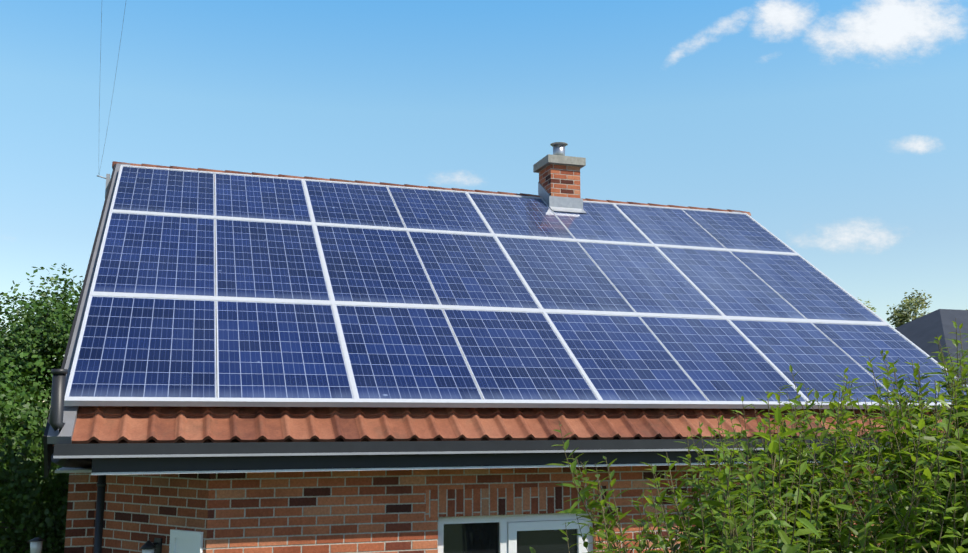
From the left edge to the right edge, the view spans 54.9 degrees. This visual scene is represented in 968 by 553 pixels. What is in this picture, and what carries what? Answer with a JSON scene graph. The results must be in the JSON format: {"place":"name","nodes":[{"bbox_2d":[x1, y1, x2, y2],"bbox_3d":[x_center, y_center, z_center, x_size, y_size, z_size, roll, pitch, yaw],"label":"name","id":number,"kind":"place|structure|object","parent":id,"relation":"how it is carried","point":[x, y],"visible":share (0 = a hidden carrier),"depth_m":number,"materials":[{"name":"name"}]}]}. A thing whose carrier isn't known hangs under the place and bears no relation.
{"place":"outdoors","nodes":[
{"label":"outdoors","id":0,"kind":"place"},
{"bbox_2d":[0,0,967,407],"label":"sky","id":1,"kind":"structure","parent":0,"point":[840,127],"materials":[{"name":"blue"}]},
{"bbox_2d":[858,299,875,313],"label":"tree","id":2,"kind":"object","parent":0,"point":[872,308],"depth_m":41.79,"materials":[{"name":"green plant"}]},
{"bbox_2d":[895,309,967,384],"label":"neighbour house","id":3,"kind":"structure","parent":0,"point":[922,332],"depth_m":24.59,"materials":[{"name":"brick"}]},
{"label":"ground","id":4,"kind":"structure","parent":0,"visible":0},
{"bbox_2d":[0,363,67,552],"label":"bush","id":5,"kind":"object","parent":4,"relation":"on","point":[17,468],"visible":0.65,"depth_m":13.48,"materials":[{"name":"green plant"}]},
{"bbox_2d":[29,537,44,552],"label":"lamp","id":6,"kind":"object","parent":4,"relation":"on","point":[36,543],"visible":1,"depth_m":9.36,"materials":[{"name":"white glass"}]},
{"bbox_2d":[0,263,83,552],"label":"tree","id":7,"kind":"object","parent":4,"relation":"on","point":[36,343],"visible":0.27,"depth_m":16.42,"materials":[{"name":"green plant"}]},
{"bbox_2d":[64,462,911,552],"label":"house walls","id":8,"kind":"structure","parent":4,"relation":"on","point":[383,511],"depth_m":7.69,"materials":[{"name":"brick"}]},
{"bbox_2d":[51,453,105,552],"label":"downpipe","id":9,"kind":"object","parent":8,"relation":"attached to","point":[78,463],"visible":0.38,"depth_m":7.89,"materials":[{"name":"black plastic"}]},
{"bbox_2d":[140,538,161,552],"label":"wall lamp","id":10,"kind":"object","parent":8,"relation":"attached to","point":[151,547],"depth_m":7.42,"materials":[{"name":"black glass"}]},
{"bbox_2d":[169,529,202,552],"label":"meter box","id":11,"kind":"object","parent":8,"relation":"attached to","point":[183,541],"depth_m":7.32,"materials":[{"name":"white plastic"}]},
{"bbox_2d":[43,164,741,476],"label":"bargeboards","id":12,"kind":"object","parent":8,"relation":"attached to","point":[48,450],"visible":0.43,"depth_m":7.98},
{"bbox_2d":[97,4,125,197],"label":"service wires","id":13,"kind":"object","parent":12,"relation":"attached to","point":[107,178],"visible":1,"depth_m":10.73,"materials":[{"name":"grey"}]},
{"bbox_2d":[47,163,740,443],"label":"verge trim","id":14,"kind":"structure","parent":8,"relation":"attached to","point":[64,435],"depth_m":7.95,"materials":[{"name":"grey metal"}]},
{"bbox_2d":[49,369,67,432],"bbox_3d":[-3.075,0.900,6.727,0.118,0.460,0.110,3,-9,-18],"label":"gutter pipe","id":15,"kind":"object","parent":14,"relation":"attached to","point":[57,399],"visible":1,"depth_m":6.70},
{"bbox_2d":[53,437,951,474],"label":"gutter fascia","id":16,"kind":"structure","parent":8,"relation":"attached to","point":[150,458],"depth_m":7.33,"materials":[{"name":"grey plastic"}]},
{"bbox_2d":[52,177,963,446],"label":"roof tiles","id":17,"kind":"object","parent":8,"relation":"on","point":[139,424],"visible":0.08,"depth_m":7.69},
{"bbox_2d":[112,161,750,215],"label":"ridge tiles","id":18,"kind":"object","parent":17,"relation":"on","point":[364,182],"visible":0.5,"depth_m":12.73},
{"bbox_2d":[64,165,967,409],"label":"solar panel frames","id":19,"kind":"structure","parent":17,"relation":"on","point":[356,401],"depth_m":9.10,"materials":[{"name":"silver metal"}]},
{"bbox_2d":[68,167,965,402],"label":"solar panels","id":20,"kind":"object","parent":19,"relation":"in","point":[140,347],"visible":0.92,"depth_m":9.72,"materials":[{"name":"blue glass"}]},
{"bbox_2d":[533,154,585,197],"bbox_3d":[1.059,-1.050,13.048,0.560,1.160,0.570,3,-9,-18],"label":"chimney stack","id":21,"kind":"object","parent":17,"relation":"on","point":[559,175],"visible":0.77,"depth_m":12.88,"materials":[{"name":"brick"}]},
{"bbox_2d":[550,142,567,155],"bbox_3d":[1.059,-1.754,13.156,0.256,0.285,0.256,3,-9,-18],"label":"chimney flue","id":22,"kind":"object","parent":21,"relation":"on","point":[558,148],"visible":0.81,"depth_m":13.09,"materials":[{"name":"metal"}]},
{"bbox_2d":[538,182,586,213],"bbox_3d":[1.079,-1.104,12.992,0.500,0.550,0.582,3,-9,-18],"label":"chimney flashing","id":23,"kind":"object","parent":21,"relation":"attached to","point":[564,204],"visible":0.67,"depth_m":12.82,"materials":[{"name":"silver metal"}]},
{"bbox_2d":[438,512,592,552],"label":"window","id":24,"kind":"structure","parent":8,"relation":"attached to","point":[538,533],"depth_m":8.04,"materials":[{"name":"white plastic"}]},
{"bbox_2d":[530,321,967,552],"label":"shrub","id":25,"kind":"object","parent":4,"relation":"on","point":[925,508],"visible":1,"depth_m":3.80,"materials":[{"name":"green plant"}]},
{"bbox_2d":[887,297,928,327],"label":"tree","id":26,"kind":"object","parent":4,"relation":"on","point":[903,314],"visible":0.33,"depth_m":41.55,"materials":[{"name":"green plant"}]},
{"bbox_2d":[886,288,932,324],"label":"tree","id":27,"kind":"object","parent":4,"relation":"on","point":[915,297],"visible":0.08,"depth_m":43.63,"materials":[{"name":"green plant"}]}
]}

